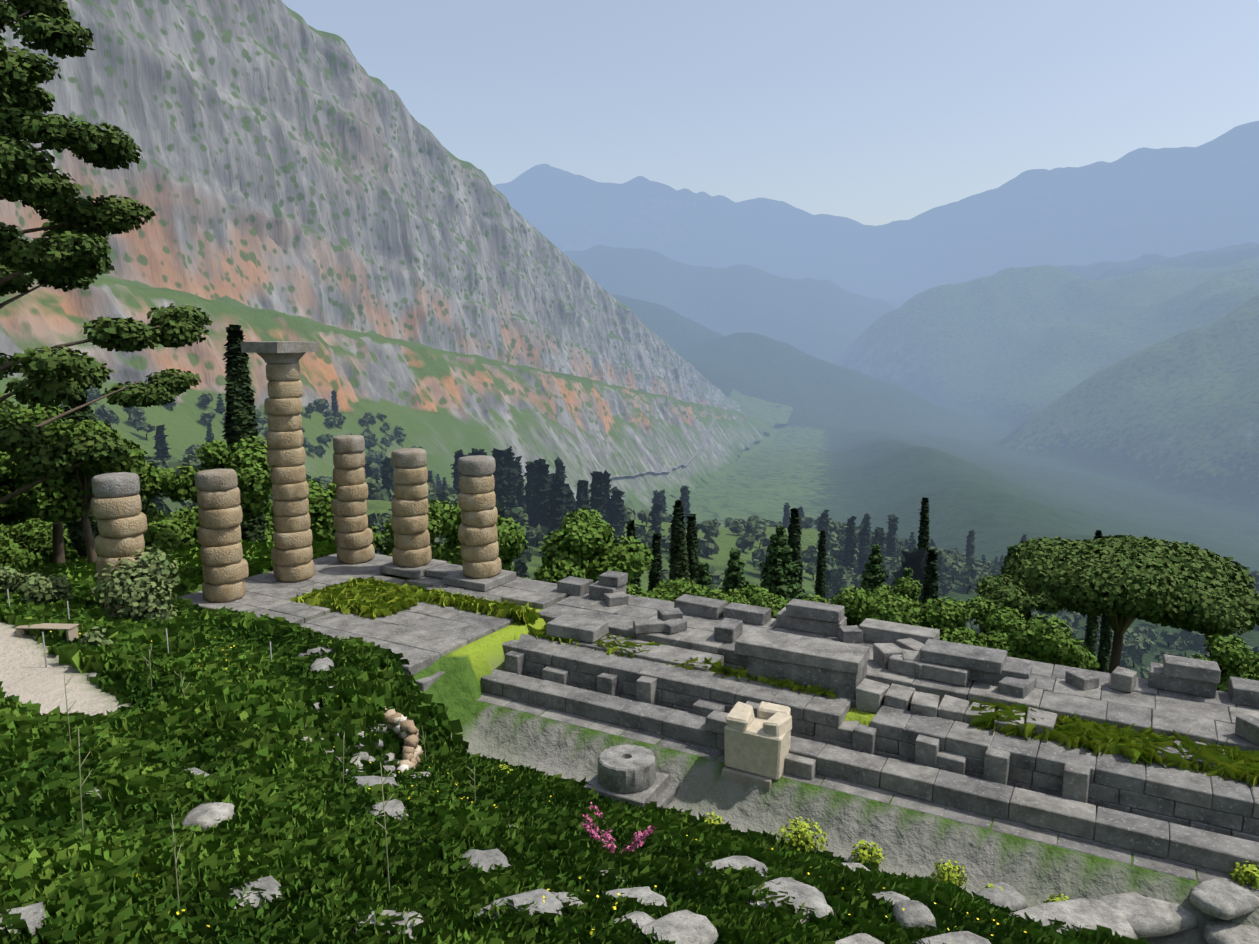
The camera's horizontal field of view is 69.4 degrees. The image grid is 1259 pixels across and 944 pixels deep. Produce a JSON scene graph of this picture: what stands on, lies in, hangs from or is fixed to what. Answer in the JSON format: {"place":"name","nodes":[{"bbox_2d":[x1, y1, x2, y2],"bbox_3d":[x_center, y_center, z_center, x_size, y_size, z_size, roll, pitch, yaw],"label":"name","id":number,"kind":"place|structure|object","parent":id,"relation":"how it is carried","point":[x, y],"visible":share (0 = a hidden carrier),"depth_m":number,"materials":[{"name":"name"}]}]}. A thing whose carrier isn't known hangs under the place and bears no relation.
{"place":"outdoors","nodes":[
{"label":"outdoors","id":0,"kind":"place"},
{"bbox_2d":[0,0,792,515],"bbox_3d":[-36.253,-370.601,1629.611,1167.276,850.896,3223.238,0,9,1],"label":"cliff face","id":1,"kind":"object","parent":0,"point":[442,378],"visible":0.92,"depth_m":809.87},
{"bbox_2d":[0,559,1258,943],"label":"ground","id":2,"kind":"structure","parent":0,"point":[918,843],"depth_m":26.47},
{"bbox_2d":[15,623,78,641],"bbox_3d":[-18.616,5.137,29.094,1.800,0.460,0.485,1,9,4],"label":"bench","id":3,"kind":"object","parent":2,"relation":"on","point":[71,632],"visible":0.75,"depth_m":28.98,"materials":[{"name":"beige stone"}]},
{"bbox_2d":[0,546,180,646],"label":"bushes","id":4,"kind":"object","parent":2,"relation":"on","point":[132,586],"visible":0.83,"depth_m":33.58,"materials":[{"name":"green plant"}]},
{"bbox_2d":[7,589,271,667],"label":"fence posts","id":5,"kind":"object","parent":2,"relation":"on","point":[69,618],"visible":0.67,"depth_m":29.27,"materials":[{"name":"wood"}]},
{"bbox_2d":[64,647,475,903],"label":"tall grass stalks","id":6,"kind":"object","parent":2,"relation":"on","point":[175,858],"visible":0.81,"depth_m":15.29,"materials":[{"name":"green plant"}]},
{"bbox_2d":[384,706,422,771],"bbox_3d":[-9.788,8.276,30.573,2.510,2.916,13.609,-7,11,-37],"label":"stone pile","id":7,"kind":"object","parent":2,"relation":"on","point":[402,727],"depth_m":27.66,"materials":[{"name":"beige stone"}]},
{"bbox_2d":[47,627,1044,943],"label":"yellow flowers","id":8,"kind":"object","parent":2,"relation":"on","point":[495,807],"visible":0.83,"depth_m":17.51,"materials":[{"name":"yellow plant"}]},
{"bbox_2d":[34,324,1113,672],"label":"cypress trees","id":9,"kind":"object","parent":2,"relation":"on","point":[240,416],"visible":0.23,"depth_m":93.19,"materials":[{"name":"green plant"}]},
{"bbox_2d":[0,539,1161,943],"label":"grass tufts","id":10,"kind":"object","parent":2,"relation":"on","point":[304,829],"visible":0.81,"depth_m":18.75,"materials":[{"name":"green plant"}]},
{"bbox_2d":[0,10,1234,682],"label":"tree trunks","id":11,"kind":"object","parent":2,"relation":"on","point":[1120,624],"depth_m":50.13,"materials":[{"name":"brown plant"}]},
{"bbox_2d":[582,802,656,855],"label":"pink flowers","id":12,"kind":"object","parent":2,"relation":"on","point":[595,836],"depth_m":19.18,"materials":[{"name":"pink plant"}]},
{"bbox_2d":[0,0,1258,635],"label":"pine foliage","id":13,"kind":"object","parent":2,"relation":"on","point":[1186,586],"visible":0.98,"depth_m":42.79,"materials":[{"name":"green plant"}]},
{"bbox_2d":[0,400,1258,691],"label":"bushes","id":14,"kind":"object","parent":2,"relation":"on","point":[26,538],"visible":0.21,"depth_m":59.91,"materials":[{"name":"green plant"}]},
{"bbox_2d":[0,647,1258,943],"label":"rocks","id":15,"kind":"object","parent":2,"relation":"on","point":[1138,915],"visible":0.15,"depth_m":19.27,"materials":[{"name":"grey stone"}]},
{"bbox_2d":[177,553,1258,896],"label":"temple ruins","id":16,"kind":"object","parent":2,"relation":"on","point":[919,745],"depth_m":29.87,"materials":[{"name":"stone"}]},
{"bbox_2d":[91,341,501,611],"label":"columns","id":17,"kind":"structure","parent":16,"relation":"on","point":[117,513],"depth_m":41.26,"materials":[{"name":"beige stone"}]},
{"bbox_2d":[598,744,655,793],"bbox_3d":[-0.088,9.104,27.942,1.790,0.780,1.730,0,9,1],"label":"fluted drum","id":18,"kind":"object","parent":16,"relation":"on","point":[626,768],"visible":1,"depth_m":27.40,"materials":[{"name":"grey stone"}]},
{"bbox_2d":[724,701,791,779],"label":"altar block","id":19,"kind":"structure","parent":2,"relation":"on","point":[759,744],"depth_m":27.70,"materials":[{"name":"beige stone"}]},
{"bbox_2d":[291,576,1258,902],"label":"grass patches","id":20,"kind":"object","parent":2,"relation":"on","point":[371,598],"visible":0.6,"depth_m":27.25,"materials":[{"name":"green plant"}]},
{"bbox_2d":[695,525,1031,635],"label":"conifer trees","id":21,"kind":"object","parent":2,"relation":"on","point":[781,578],"visible":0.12,"depth_m":87.15,"materials":[{"name":"green plant"}]},
{"bbox_2d":[30,0,1258,677],"bbox_3d":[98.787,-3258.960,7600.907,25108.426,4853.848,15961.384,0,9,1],"label":"terrain","id":22,"kind":"structure","parent":0,"point":[1066,352],"depth_m":3825.63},
{"bbox_2d":[45,390,1258,653],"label":"distant trees","id":23,"kind":"object","parent":22,"relation":"on","point":[549,500],"visible":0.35,"depth_m":273.07,"materials":[{"name":"green plant"}]},
{"bbox_2d":[51,386,1258,678],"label":"distant trees","id":24,"kind":"object","parent":22,"relation":"on","point":[1137,640],"visible":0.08,"depth_m":320.59,"materials":[{"name":"green plant"}]},
{"bbox_2d":[609,412,714,477],"bbox_3d":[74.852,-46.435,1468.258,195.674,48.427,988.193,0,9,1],"label":"road","id":25,"kind":"structure","parent":0,"point":[700,447],"depth_m":1510.23,"materials":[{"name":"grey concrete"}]},
{"bbox_2d":[282,0,1258,225],"label":"sky","id":26,"kind":"structure","parent":0,"point":[866,112],"materials":[{"name":"blue"}]}
]}

